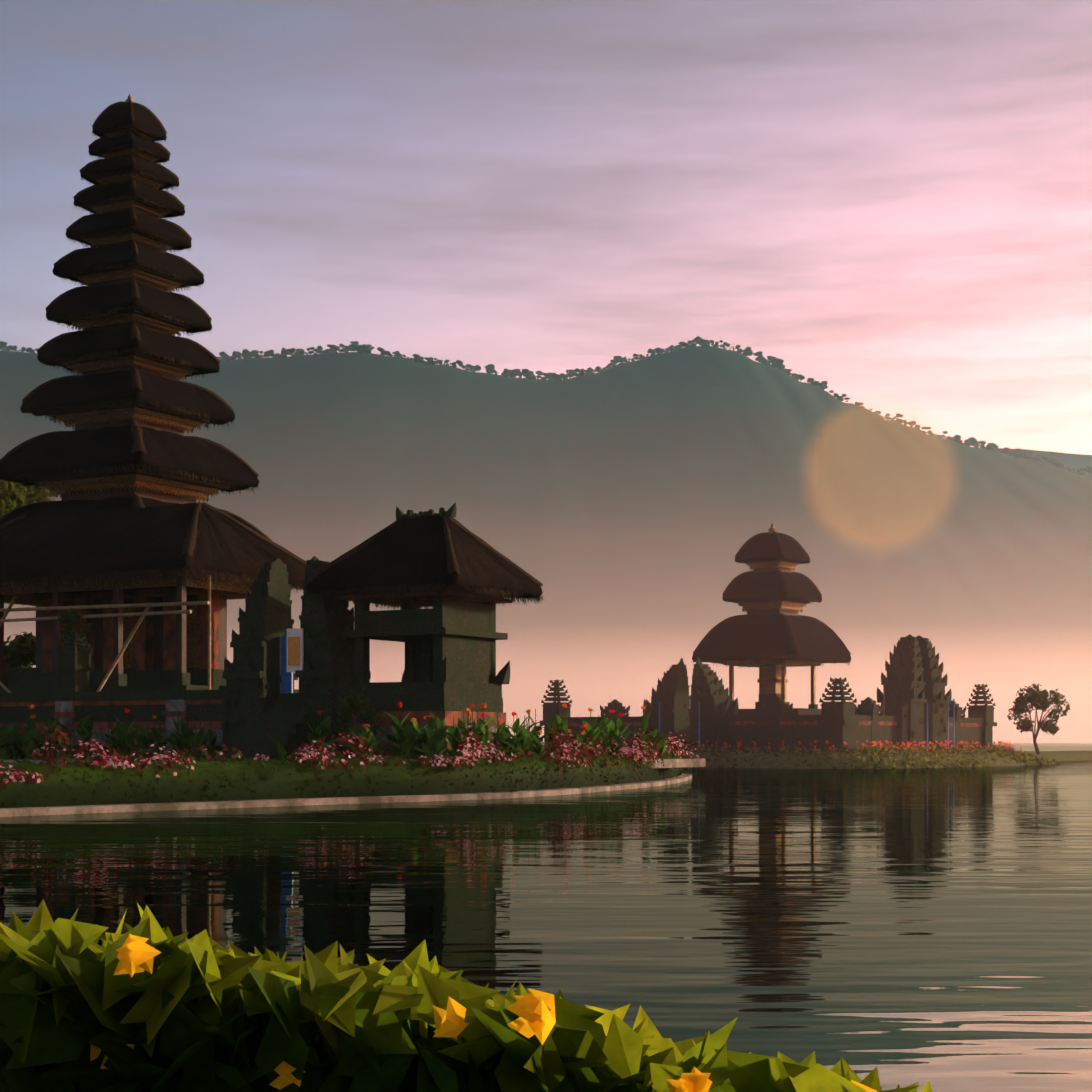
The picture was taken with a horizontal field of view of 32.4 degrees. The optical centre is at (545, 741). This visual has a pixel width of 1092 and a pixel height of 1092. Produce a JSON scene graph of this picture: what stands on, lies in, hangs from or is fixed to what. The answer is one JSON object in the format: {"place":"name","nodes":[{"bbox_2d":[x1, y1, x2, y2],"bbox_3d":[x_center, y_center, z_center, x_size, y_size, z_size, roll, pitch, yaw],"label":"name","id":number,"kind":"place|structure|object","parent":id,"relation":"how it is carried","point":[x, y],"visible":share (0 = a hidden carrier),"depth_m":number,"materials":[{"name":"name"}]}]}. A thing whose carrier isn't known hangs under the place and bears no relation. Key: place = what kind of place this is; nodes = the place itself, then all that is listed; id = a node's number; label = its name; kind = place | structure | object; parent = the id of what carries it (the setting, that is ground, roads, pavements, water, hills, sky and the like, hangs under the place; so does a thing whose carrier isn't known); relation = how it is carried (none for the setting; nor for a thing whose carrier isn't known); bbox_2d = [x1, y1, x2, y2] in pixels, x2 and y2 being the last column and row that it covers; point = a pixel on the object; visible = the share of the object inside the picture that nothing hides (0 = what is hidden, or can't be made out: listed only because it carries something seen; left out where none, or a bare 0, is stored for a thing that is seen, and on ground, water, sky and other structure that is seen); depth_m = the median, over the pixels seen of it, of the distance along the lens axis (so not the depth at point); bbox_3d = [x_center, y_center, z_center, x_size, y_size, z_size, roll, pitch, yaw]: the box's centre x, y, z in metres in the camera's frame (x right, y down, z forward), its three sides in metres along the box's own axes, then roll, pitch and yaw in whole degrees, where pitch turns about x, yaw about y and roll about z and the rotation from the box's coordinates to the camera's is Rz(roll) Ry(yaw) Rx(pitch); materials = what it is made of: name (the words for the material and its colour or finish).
{"place":"outdoors","nodes":[
{"label":"outdoors","id":0,"kind":"place"},
{"bbox_2d":[0,742,1091,1091],"bbox_3d":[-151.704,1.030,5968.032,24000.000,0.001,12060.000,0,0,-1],"label":"lake water","id":1,"kind":"structure","parent":0,"point":[770,968],"depth_m":12.44,"materials":[{"name":"grey liquid"}]},
{"bbox_2d":[0,723,705,816],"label":"grassy bank","id":2,"kind":"structure","parent":1,"relation":"in","point":[135,782],"depth_m":30.62,"materials":[{"name":"green plant"}]},
{"bbox_2d":[0,479,56,667],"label":"garden trees","id":3,"kind":"object","parent":2,"relation":"on","point":[14,657],"depth_m":60.08,"materials":[{"name":"green plant"}]},
{"bbox_2d":[0,94,544,760],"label":"temple","id":4,"kind":"structure","parent":2,"relation":"on","point":[162,358],"depth_m":46.44,"materials":[{"name":"stone"}]},
{"bbox_2d":[0,608,670,760],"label":"canna beds","id":5,"kind":"object","parent":2,"relation":"on","point":[434,736],"depth_m":41.18,"materials":[{"name":"green plant"}]},
{"bbox_2d":[0,899,938,1091],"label":"bush","id":6,"kind":"object","parent":1,"relation":"in","point":[147,1003],"visible":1,"depth_m":2.08,"materials":[{"name":"green plant"}]},
{"bbox_2d":[542,683,1091,768],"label":"island","id":7,"kind":"structure","parent":1,"relation":"on","point":[917,756],"depth_m":74.14,"materials":[{"name":"green plant"}]},
{"bbox_2d":[539,522,996,751],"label":"temple","id":8,"kind":"structure","parent":7,"relation":"on","point":[769,663],"depth_m":78.55,"materials":[{"name":"stone"}]},
{"bbox_2d":[0,346,1091,741],"bbox_3d":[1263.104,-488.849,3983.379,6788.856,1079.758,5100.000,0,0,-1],"label":"mountain ridge","id":9,"kind":"structure","parent":0,"point":[234,380],"depth_m":2248.90,"materials":[{"name":"green plant"}]},
{"bbox_2d":[0,336,1091,475],"bbox_3d":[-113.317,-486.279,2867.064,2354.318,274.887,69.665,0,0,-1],"label":"ridge trees","id":10,"kind":"object","parent":9,"relation":"on","point":[974,443],"depth_m":2865.39,"materials":[{"name":"green plant"}]},
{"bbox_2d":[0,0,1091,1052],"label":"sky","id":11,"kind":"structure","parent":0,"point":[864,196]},
{"bbox_2d":[796,390,964,559],"bbox_3d":[1.067,-0.849,5.992,0.545,0.545,0.001,0,0,-1],"label":"lens flare","id":12,"kind":"object","parent":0,"point":[881,483],"visible":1,"depth_m":5.99,"materials":[{"name":"orange"}]}
]}

